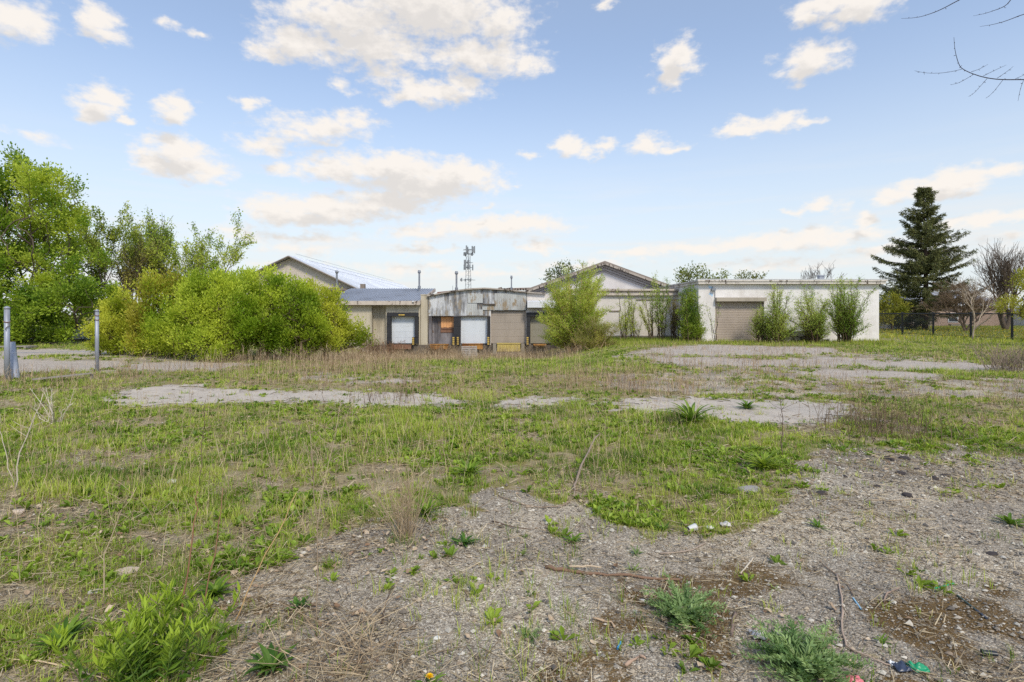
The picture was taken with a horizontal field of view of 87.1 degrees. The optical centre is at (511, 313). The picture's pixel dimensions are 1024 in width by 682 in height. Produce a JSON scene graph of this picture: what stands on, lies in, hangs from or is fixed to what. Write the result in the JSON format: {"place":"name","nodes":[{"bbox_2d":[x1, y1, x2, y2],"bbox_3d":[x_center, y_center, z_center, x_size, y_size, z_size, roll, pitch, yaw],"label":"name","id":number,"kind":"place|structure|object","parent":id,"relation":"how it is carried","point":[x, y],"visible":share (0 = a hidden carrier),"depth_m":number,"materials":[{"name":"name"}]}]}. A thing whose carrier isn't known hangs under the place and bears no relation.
{"place":"outdoors","nodes":[
{"label":"outdoors","id":0,"kind":"place"},
{"bbox_2d":[94,383,470,408],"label":"pavement","id":1,"kind":"structure","parent":0,"point":[219,394],"depth_m":11.13,"materials":[{"name":"concrete"}]},
{"bbox_2d":[322,377,446,405],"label":"dry weed clump","id":2,"kind":"object","parent":1,"relation":"on","point":[396,392],"visible":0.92,"depth_m":10.54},
{"bbox_2d":[0,314,1023,681],"bbox_3d":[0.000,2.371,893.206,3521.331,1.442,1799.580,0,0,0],"label":"ground","id":3,"kind":"structure","parent":0,"point":[782,594],"depth_m":3.92,"materials":[{"name":"gravel"}]},
{"bbox_2d":[3,306,10,379],"bbox_3d":[-12.869,0.848,13.725,0.151,2.084,0.216,0,0,-31],"label":"steel post","id":4,"kind":"object","parent":3,"relation":"on","point":[6,321],"visible":0.94,"depth_m":13.71,"materials":[{"name":"grey metal"}]},
{"bbox_2d":[10,341,19,378],"bbox_3d":[-12.995,1.281,14.054,0.445,1.120,0.182,0,0,25],"label":"leaning pipe","id":5,"kind":"object","parent":3,"relation":"on","point":[14,364],"visible":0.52,"depth_m":14.02,"materials":[{"name":"metal"}]},
{"bbox_2d":[9,391,56,490],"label":"dry stalk","id":6,"kind":"object","parent":3,"relation":"on","point":[32,421],"visible":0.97,"depth_m":5.12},
{"bbox_2d":[13,329,90,341],"bbox_3d":[-31.152,1.412,33.000,10.956,0.976,0.200,0,0,0],"label":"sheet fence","id":7,"kind":"object","parent":3,"relation":"on","point":[82,338],"visible":0.09,"depth_m":32.99,"materials":[{"name":"grey metal"}]},
{"bbox_2d":[31,387,75,423],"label":"dry weed clump","id":8,"kind":"object","parent":3,"relation":"on","point":[51,416],"visible":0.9,"depth_m":8.43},
{"bbox_2d":[5,658,107,680],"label":"fallen branch","id":9,"kind":"object","parent":3,"relation":"on","point":[51,663],"visible":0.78,"depth_m":2.58,"materials":[{"name":"wood"}]},
{"bbox_2d":[0,140,117,343],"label":"maple tree","id":10,"kind":"object","parent":3,"relation":"on","point":[43,223],"visible":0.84,"depth_m":30.67,"materials":[{"name":"green plant"}]},
{"bbox_2d":[25,611,92,655],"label":"dock plant","id":11,"kind":"object","parent":3,"relation":"on","point":[75,628],"visible":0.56,"depth_m":2.76,"materials":[{"name":"green plant"}]},
{"bbox_2d":[0,269,124,344],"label":"maple tree","id":12,"kind":"object","parent":3,"relation":"on","point":[52,304],"visible":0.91,"depth_m":29.20,"materials":[{"name":"green plant"}]},
{"bbox_2d":[32,372,92,379],"bbox_3d":[-11.141,1.616,13.386,0.485,0.225,1.146,0,0,27],"label":"timber plank","id":13,"kind":"object","parent":3,"relation":"on","point":[90,373],"visible":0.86,"depth_m":13.38,"materials":[{"name":"grey wood"}]},
{"bbox_2d":[9,298,121,331],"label":"distant hedge","id":14,"kind":"object","parent":3,"relation":"on","point":[83,324],"visible":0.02,"depth_m":45.74,"materials":[{"name":"green plant"}]},
{"bbox_2d":[94,309,99,370],"bbox_3d":[-12.271,0.885,15.937,0.137,2.037,0.138,0,0,0],"label":"steel post","id":15,"kind":"object","parent":3,"relation":"on","point":[96,319],"visible":0.94,"depth_m":15.91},
{"bbox_2d":[56,200,146,322],"bbox_3d":[-27.764,-3.074,36.425,5.129,9.782,4.374,0,0,-34],"label":"maple tree","id":16,"kind":"object","parent":3,"relation":"on","point":[114,236],"visible":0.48,"depth_m":36.34,"materials":[{"name":"green plant"}]},
{"bbox_2d":[77,281,154,355],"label":"box elder bush","id":17,"kind":"object","parent":3,"relation":"on","point":[112,318],"visible":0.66,"depth_m":21.95,"materials":[{"name":"green plant"}]},
{"bbox_2d":[102,474,136,602],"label":"dry stalk","id":18,"kind":"object","parent":3,"relation":"on","point":[115,527],"visible":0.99,"depth_m":3.19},
{"bbox_2d":[115,566,142,575],"bbox_3d":[-2.540,1.702,3.553,0.149,0.062,0.114,0,0,0],"label":"stone","id":19,"kind":"object","parent":3,"relation":"on","point":[129,570],"visible":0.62,"depth_m":3.54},
{"bbox_2d":[103,232,169,302],"bbox_3d":[-26.885,-2.252,38.186,5.220,8.164,3.889,0,0,30],"label":"maple tree","id":20,"kind":"object","parent":3,"relation":"on","point":[128,272],"visible":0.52,"depth_m":37.58,"materials":[{"name":"green plant"}]},
{"bbox_2d":[40,576,240,681],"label":"goldenrod","id":21,"kind":"object","parent":3,"relation":"on","point":[169,651],"visible":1,"depth_m":2.45,"materials":[{"name":"green plant"}]},
{"bbox_2d":[114,207,182,307],"bbox_3d":[-26.779,-3.178,39.893,4.397,9.940,4.230,0,0,41],"label":"maple tree","id":22,"kind":"object","parent":3,"relation":"on","point":[150,232],"visible":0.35,"depth_m":39.96,"materials":[{"name":"green plant"}]},
{"bbox_2d":[113,264,198,357],"bbox_3d":[-14.086,-0.001,21.975,3.664,4.096,2.805,0,0,0],"label":"box elder bush","id":23,"kind":"object","parent":3,"relation":"on","point":[144,340],"visible":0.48,"depth_m":21.37,"materials":[{"name":"green plant"}]},
{"bbox_2d":[181,491,198,615],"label":"dry stalk","id":24,"kind":"object","parent":3,"relation":"on","point":[182,604],"visible":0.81,"depth_m":2.98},
{"bbox_2d":[130,207,256,305],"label":"maple tree","id":25,"kind":"object","parent":3,"relation":"on","point":[200,258],"visible":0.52,"depth_m":40.24,"materials":[{"name":"green plant"}]},
{"bbox_2d":[190,399,220,484],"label":"dry stalk","id":26,"kind":"object","parent":3,"relation":"on","point":[202,437],"visible":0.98,"depth_m":5.24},
{"bbox_2d":[142,260,271,362],"bbox_3d":[-11.604,0.025,21.037,4.482,4.287,3.176,0,0,0],"label":"box elder bush","id":27,"kind":"object","parent":3,"relation":"on","point":[209,329],"visible":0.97,"depth_m":20.40,"materials":[{"name":"green plant"}]},
{"bbox_2d":[204,490,222,607],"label":"dry stalk","id":28,"kind":"object","parent":3,"relation":"on","point":[215,551],"visible":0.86,"depth_m":3.12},
{"bbox_2d":[195,573,239,601],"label":"dock plant","id":29,"kind":"object","parent":3,"relation":"on","point":[218,585],"visible":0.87,"depth_m":3.23,"materials":[{"name":"green plant"}]},
{"bbox_2d":[217,263,294,357],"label":"box elder bush","id":30,"kind":"object","parent":3,"relation":"on","point":[254,283],"visible":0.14,"depth_m":23.23,"materials":[{"name":"green plant"}]},
{"bbox_2d":[234,494,295,622],"bbox_3d":[-1.363,1.355,2.965,0.338,0.722,0.024,0,0,-13],"label":"dry stalk","id":31,"kind":"object","parent":3,"relation":"on","point":[260,565],"visible":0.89,"depth_m":2.96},
{"bbox_2d":[243,642,297,678],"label":"dock plant","id":32,"kind":"object","parent":3,"relation":"on","point":[269,658],"visible":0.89,"depth_m":2.57,"materials":[{"name":"green plant"}]},
{"bbox_2d":[250,269,333,360],"bbox_3d":[-9.280,0.094,22.051,4.004,3.882,2.774,0,0,0],"label":"box elder bush","id":33,"kind":"object","parent":3,"relation":"on","point":[290,322],"visible":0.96,"depth_m":21.55,"materials":[{"name":"green plant"}]},
{"bbox_2d":[284,596,310,610],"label":"rosette plant","id":34,"kind":"object","parent":3,"relation":"on","point":[296,601],"visible":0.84,"depth_m":3.13,"materials":[{"name":"green plant"}]},
{"bbox_2d":[147,549,484,681],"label":"dry weed clump","id":35,"kind":"object","parent":3,"relation":"on","point":[356,647],"visible":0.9,"depth_m":2.64,"materials":[{"name":"plant"}]},
{"bbox_2d":[286,272,357,357],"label":"box elder bush","id":36,"kind":"object","parent":3,"relation":"on","point":[329,304],"visible":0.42,"depth_m":23.25,"materials":[{"name":"green plant"}]},
{"bbox_2d":[237,254,409,302],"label":"warehouse","id":37,"kind":"structure","parent":3,"relation":"on","point":[328,274],"depth_m":50.00,"materials":[{"name":"metal"}]},
{"bbox_2d":[288,400,359,635],"bbox_3d":[-1.020,1.103,2.915,0.338,1.245,0.292,0,0,17],"label":"dry stalk","id":38,"kind":"object","parent":3,"relation":"on","point":[315,510],"visible":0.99,"depth_m":2.88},
{"bbox_2d":[303,392,355,528],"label":"dry stalk","id":39,"kind":"object","parent":3,"relation":"on","point":[331,450],"visible":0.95,"depth_m":4.19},
{"bbox_2d":[320,300,378,357],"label":"box elder bush","id":40,"kind":"object","parent":3,"relation":"on","point":[357,335],"visible":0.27,"depth_m":24.24,"materials":[{"name":"green plant"}]},
{"bbox_2d":[352,335,384,354],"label":"dry weed clump","id":41,"kind":"object","parent":3,"relation":"on","point":[374,346],"visible":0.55,"depth_m":39.13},
{"bbox_2d":[327,270,435,351],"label":"metal shed","id":42,"kind":"structure","parent":3,"relation":"on","point":[396,315],"depth_m":40.18,"materials":[{"name":"beige metal"}]},
{"bbox_2d":[392,317,414,342],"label":"dock door","id":43,"kind":"structure","parent":42,"relation":"in","point":[403,328],"depth_m":40.18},
{"bbox_2d":[372,340,419,355],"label":"dry weed clump","id":44,"kind":"object","parent":3,"relation":"on","point":[392,350],"visible":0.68,"depth_m":39.45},
{"bbox_2d":[357,453,443,543],"bbox_3d":[-0.847,1.381,4.019,0.609,0.646,0.561,0,0,-26],"label":"dry weed clump","id":45,"kind":"object","parent":3,"relation":"on","point":[406,517],"visible":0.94,"depth_m":4.05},
{"bbox_2d":[411,495,442,517],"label":"pavement weed","id":46,"kind":"object","parent":3,"relation":"on","point":[428,506],"visible":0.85,"depth_m":4.51,"materials":[{"name":"green plant"}]},
{"bbox_2d":[411,671,445,681],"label":"dandelion","id":47,"kind":"object","parent":3,"relation":"on","point":[429,675],"visible":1,"depth_m":2.46,"materials":[{"name":"green plant"}]},
{"bbox_2d":[449,531,479,546],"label":"rosette plant","id":48,"kind":"object","parent":3,"relation":"on","point":[466,541],"visible":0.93,"depth_m":3.97,"materials":[{"name":"green plant"}]},
{"bbox_2d":[377,271,556,355],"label":"loading dock building","id":49,"kind":"structure","parent":3,"relation":"on","point":[498,318],"depth_m":40.00,"materials":[{"name":"grey metal"}]},
{"bbox_2d":[461,316,486,342],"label":"dock door","id":50,"kind":"structure","parent":49,"relation":"in","point":[473,328],"depth_m":40.18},
{"bbox_2d":[491,311,525,342],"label":"dock door","id":51,"kind":"structure","parent":49,"relation":"in","point":[506,326],"depth_m":40.18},
{"bbox_2d":[530,316,555,342],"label":"dock door","id":52,"kind":"structure","parent":49,"relation":"in","point":[536,330],"depth_m":40.18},
{"bbox_2d":[460,245,474,288],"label":"cell tower","id":53,"kind":"structure","parent":3,"relation":"on","point":[468,267],"depth_m":149.61,"materials":[{"name":"metal"}]},
{"bbox_2d":[461,346,476,357],"bbox_3d":[-2.725,2.493,34.495,1.000,0.132,1.056,0,42,-7],"label":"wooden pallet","id":54,"kind":"object","parent":3,"relation":"on","point":[466,348],"visible":0.51,"depth_m":34.65,"materials":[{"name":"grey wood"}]},
{"bbox_2d":[452,459,488,473],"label":"pavement weed","id":55,"kind":"object","parent":3,"relation":"on","point":[470,467],"visible":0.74,"depth_m":5.60,"materials":[{"name":"green plant"}]},
{"bbox_2d":[0,347,1023,681],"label":"weeds","id":56,"kind":"object","parent":3,"relation":"on","point":[594,505],"visible":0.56,"depth_m":5.89,"materials":[{"name":"green plant"}]},
{"bbox_2d":[0,338,1023,578],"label":"dead weeds","id":57,"kind":"object","parent":3,"relation":"on","point":[343,357],"visible":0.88,"depth_m":12.61,"materials":[{"name":"plant"}]},
{"bbox_2d":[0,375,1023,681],"bbox_3d":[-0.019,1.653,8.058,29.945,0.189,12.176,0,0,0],"label":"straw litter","id":58,"kind":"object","parent":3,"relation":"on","point":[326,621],"visible":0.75,"depth_m":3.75,"materials":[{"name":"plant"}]},
{"bbox_2d":[0,415,1023,681],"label":"fallen leaves","id":59,"kind":"object","parent":3,"relation":"on","point":[498,631],"depth_m":3.49,"materials":[{"name":"plant"}]},
{"bbox_2d":[515,624,543,646],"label":"thistle","id":60,"kind":"object","parent":3,"relation":"on","point":[532,638],"visible":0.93,"depth_m":2.84,"materials":[{"name":"green plant"}]},
{"bbox_2d":[490,487,574,507],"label":"fallen branch","id":61,"kind":"object","parent":3,"relation":"on","point":[535,506],"visible":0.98,"depth_m":4.76,"materials":[{"name":"wood"}]},
{"bbox_2d":[539,257,578,283],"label":"leafing tree","id":62,"kind":"object","parent":3,"relation":"on","point":[554,272],"visible":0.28,"depth_m":89.60,"materials":[{"name":"green plant"}]},
{"bbox_2d":[560,533,583,543],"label":"rosette plant","id":63,"kind":"object","parent":3,"relation":"on","point":[576,537],"visible":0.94,"depth_m":4.05,"materials":[{"name":"green plant"}]},
{"bbox_2d":[535,259,614,353],"bbox_3d":[3.587,-0.389,30.830,4.243,5.610,4.770,0,0,-40],"label":"willow bush","id":64,"kind":"object","parent":3,"relation":"on","point":[570,311],"visible":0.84,"depth_m":30.49,"materials":[{"name":"green plant"}]},
{"bbox_2d":[573,434,599,495],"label":"fallen branch","id":65,"kind":"object","parent":3,"relation":"on","point":[577,477],"visible":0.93,"depth_m":5.59,"materials":[{"name":"wood"}]},
{"bbox_2d":[570,313,622,349],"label":"willow bush","id":66,"kind":"object","parent":3,"relation":"on","point":[596,335],"visible":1,"depth_m":28.73,"materials":[{"name":"green plant"}]},
{"bbox_2d":[526,261,678,338],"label":"gabled hall","id":67,"kind":"structure","parent":3,"relation":"on","point":[625,281],"depth_m":37.50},
{"bbox_2d":[615,289,633,339],"bbox_3d":[7.248,0.029,34.414,1.447,3.476,1.168,0,0,0],"label":"sapling","id":68,"kind":"object","parent":3,"relation":"on","point":[625,326],"visible":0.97,"depth_m":34.43,"materials":[{"name":"green plant"}]},
{"bbox_2d":[625,292,642,338],"bbox_3d":[8.039,0.125,35.561,1.268,3.310,1.386,0,0,0],"label":"sapling","id":69,"kind":"object","parent":3,"relation":"on","point":[632,320],"visible":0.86,"depth_m":35.43,"materials":[{"name":"green plant"}]},
{"bbox_2d":[635,273,658,340],"bbox_3d":[8.761,-0.453,35.069,1.620,4.475,1.278,0,0,0],"label":"sapling","id":70,"kind":"object","parent":3,"relation":"on","point":[649,326],"visible":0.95,"depth_m":35.00,"materials":[{"name":"green plant"}]},
{"bbox_2d":[651,270,670,339],"bbox_3d":[9.602,-0.541,34.564,1.596,4.647,1.328,0,0,32],"label":"sapling","id":71,"kind":"object","parent":3,"relation":"on","point":[658,306],"visible":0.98,"depth_m":34.53,"materials":[{"name":"green plant"}]},
{"bbox_2d":[665,294,681,340],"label":"sapling","id":72,"kind":"object","parent":3,"relation":"on","point":[674,320],"visible":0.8,"depth_m":34.06,"materials":[{"name":"green plant"}]},
{"bbox_2d":[640,571,729,638],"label":"thistle","id":73,"kind":"object","parent":3,"relation":"on","point":[693,609],"visible":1,"depth_m":2.98,"materials":[{"name":"green plant"}]},
{"bbox_2d":[662,399,718,423],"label":"pavement weed","id":74,"kind":"object","parent":3,"relation":"on","point":[691,413],"visible":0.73,"depth_m":8.27,"materials":[{"name":"green plant"}]},
{"bbox_2d":[675,283,708,341],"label":"elm shrub","id":75,"kind":"object","parent":3,"relation":"on","point":[692,328],"visible":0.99,"depth_m":32.41,"materials":[{"name":"green plant"}]},
{"bbox_2d":[672,261,733,283],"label":"leafing tree","id":76,"kind":"object","parent":3,"relation":"on","point":[688,275],"visible":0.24,"depth_m":61.88,"materials":[{"name":"green plant"}]},
{"bbox_2d":[730,269,765,278],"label":"leafing tree","id":77,"kind":"object","parent":3,"relation":"on","point":[752,276],"visible":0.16,"depth_m":62.01,"materials":[{"name":"green plant"}]},
{"bbox_2d":[746,302,773,342],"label":"elm shrub","id":78,"kind":"object","parent":3,"relation":"on","point":[756,325],"visible":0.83,"depth_m":31.55,"materials":[{"name":"green plant"}]},
{"bbox_2d":[743,450,788,469],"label":"pavement weed","id":79,"kind":"object","parent":3,"relation":"on","point":[764,460],"visible":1,"depth_m":5.86,"materials":[{"name":"green plant"}]},
{"bbox_2d":[659,275,887,341],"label":"block garage","id":80,"kind":"structure","parent":3,"relation":"on","point":[736,299],"depth_m":33.30,"materials":[{"name":"white paint"}]},
{"bbox_2d":[715,301,762,341],"bbox_3d":[14.069,0.510,33.470,2.990,2.579,0.060,0,0,0],"label":"roller door","id":81,"kind":"structure","parent":80,"relation":"in","point":[733,323],"depth_m":33.44,"materials":[{"name":"metal"}]},
{"bbox_2d":[759,281,803,342],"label":"elm shrub","id":82,"kind":"object","parent":3,"relation":"on","point":[778,331],"visible":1,"depth_m":30.93,"materials":[{"name":"green plant"}]},
{"bbox_2d":[582,325,1023,350],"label":"lawn grass","id":83,"kind":"structure","parent":3,"relation":"on","point":[631,340],"depth_m":33.34,"materials":[{"name":"plant"}]},
{"bbox_2d":[730,614,875,681],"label":"thistle","id":84,"kind":"object","parent":3,"relation":"on","point":[808,658],"visible":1,"depth_m":2.59,"materials":[{"name":"green plant"}]},
{"bbox_2d":[778,331,828,341],"bbox_3d":[17.314,1.420,32.296,3.194,0.887,1.452,0,0,0],"label":"rubble heap","id":85,"kind":"object","parent":3,"relation":"on","point":[800,336],"visible":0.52,"depth_m":31.89,"materials":[{"name":"concrete"}]},
{"bbox_2d":[787,283,834,342],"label":"elm shrub","id":86,"kind":"object","parent":3,"relation":"on","point":[812,324],"visible":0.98,"depth_m":30.93,"materials":[{"name":"green plant"}]},
{"bbox_2d":[801,261,843,278],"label":"bare tree","id":87,"kind":"object","parent":3,"relation":"on","point":[812,275],"visible":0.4,"depth_m":57.78,"materials":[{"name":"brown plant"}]},
{"bbox_2d":[812,274,877,342],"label":"elm shrub","id":88,"kind":"object","parent":3,"relation":"on","point":[846,324],"visible":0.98,"depth_m":30.79,"materials":[{"name":"green plant"}]},
{"bbox_2d":[835,573,890,665],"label":"fallen branch","id":89,"kind":"object","parent":3,"relation":"on","point":[842,616],"visible":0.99,"depth_m":2.90,"materials":[{"name":"wood"}]},
{"bbox_2d":[803,387,967,446],"bbox_3d":[5.239,1.428,7.712,1.913,0.602,1.946,0,0,0],"label":"dry weed clump","id":90,"kind":"object","parent":3,"relation":"on","point":[880,413],"visible":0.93,"depth_m":7.56,"materials":[{"name":"plant"}]},
{"bbox_2d":[879,290,913,330],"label":"leafing tree","id":91,"kind":"object","parent":3,"relation":"on","point":[898,303],"visible":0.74,"depth_m":53.62,"materials":[{"name":"green plant"}]},
{"bbox_2d":[889,660,912,671],"bbox_3d":[1.860,1.679,2.576,0.072,0.030,0.067,0,0,0],"label":"wrapper","id":92,"kind":"object","parent":3,"relation":"on","point":[900,666],"visible":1,"depth_m":2.56,"materials":[{"name":"blue plastic"}]},
{"bbox_2d":[893,317,921,329],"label":"yew bush","id":93,"kind":"object","parent":3,"relation":"on","point":[915,323],"visible":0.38,"depth_m":55.79,"materials":[{"name":"green plant"}]},
{"bbox_2d":[905,660,929,672],"bbox_3d":[1.938,1.676,2.568,0.082,0.039,0.068,0,0,0],"label":"wrapper","id":94,"kind":"object","parent":3,"relation":"on","point":[919,666],"visible":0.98,"depth_m":2.56,"materials":[{"name":"green plastic"}]},
{"bbox_2d":[870,187,985,329],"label":"spruce tree","id":95,"kind":"object","parent":3,"relation":"on","point":[924,231],"visible":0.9,"depth_m":57.22,"materials":[{"name":"green plant"}]},
{"bbox_2d":[879,292,1008,325],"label":"brick house","id":96,"kind":"structure","parent":3,"relation":"on","point":[980,321],"depth_m":76.00,"materials":[{"name":"brown"}]},
{"bbox_2d":[879,312,1023,340],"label":"chain link fence","id":97,"kind":"object","parent":3,"relation":"on","point":[932,314],"visible":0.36,"depth_m":38.66,"materials":[{"name":"black metal"}]},
{"bbox_2d":[880,326,1023,337],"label":"dandelions","id":98,"kind":"object","parent":3,"relation":"on","point":[951,331],"visible":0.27,"depth_m":46.42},
{"bbox_2d":[912,277,1002,331],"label":"bare tree","id":99,"kind":"object","parent":3,"relation":"on","point":[954,304],"visible":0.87,"depth_m":51.91,"materials":[{"name":"brown plant"}]},
{"bbox_2d":[901,0,1023,98],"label":"overhanging tree","id":100,"kind":"object","parent":3,"relation":"on","point":[982,66],"visible":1,"depth_m":4.97,"materials":[{"name":"brown plant"}]},
{"bbox_2d":[945,276,1007,338],"bbox_3d":[28.019,-0.350,32.644,2.967,4.238,3.010,0,0,14],"label":"bare tree","id":101,"kind":"object","parent":3,"relation":"on","point":[976,326],"visible":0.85,"depth_m":32.66,"materials":[{"name":"brown plant"}]},
{"bbox_2d":[980,649,998,656],"bbox_3d":[2.384,1.697,2.692,0.064,0.033,0.033,0,0,18],"label":"plastic tube","id":102,"kind":"object","parent":3,"relation":"on","point":[993,653],"visible":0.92,"depth_m":2.69,"materials":[{"name":"grey plastic"}]},
{"bbox_2d":[968,341,1023,373],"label":"dry weed clump","id":103,"kind":"object","parent":3,"relation":"on","point":[1002,363],"visible":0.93,"depth_m":15.92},
{"bbox_2d":[970,238,1023,329],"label":"bare tree","id":104,"kind":"object","parent":3,"relation":"on","point":[1005,269],"visible":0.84,"depth_m":57.19,"materials":[{"name":"brown plant"}]},
{"bbox_2d":[988,512,1023,525],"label":"rosette plant","id":105,"kind":"object","parent":3,"relation":"on","point":[1009,520],"visible":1,"depth_m":4.37,"materials":[{"name":"green plant"}]},
{"bbox_2d":[989,267,1023,321],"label":"leafing tree","id":106,"kind":"object","parent":3,"relation":"on","point":[1003,303],"visible":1,"depth_m":27.20,"materials":[{"name":"green plant"}]},
{"bbox_2d":[0,337,1023,681],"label":"grass","id":107,"kind":"structure","parent":0,"point":[710,425],"depth_m":6.40,"materials":[{"name":"plant"}]},
{"bbox_2d":[0,0,1023,313],"label":"sky","id":108,"kind":"structure","parent":0,"point":[387,139],"materials":[{"name":"blue"}]},
{"bbox_2d":[492,395,599,407],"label":"pavement","id":109,"kind":"structure","parent":0,"point":[520,402],"depth_m":10.42,"materials":[{"name":"concrete"}]},
{"bbox_2d":[606,396,875,423],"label":"pavement","id":110,"kind":"structure","parent":0,"point":[795,409],"depth_m":9.61,"materials":[{"name":"concrete"}]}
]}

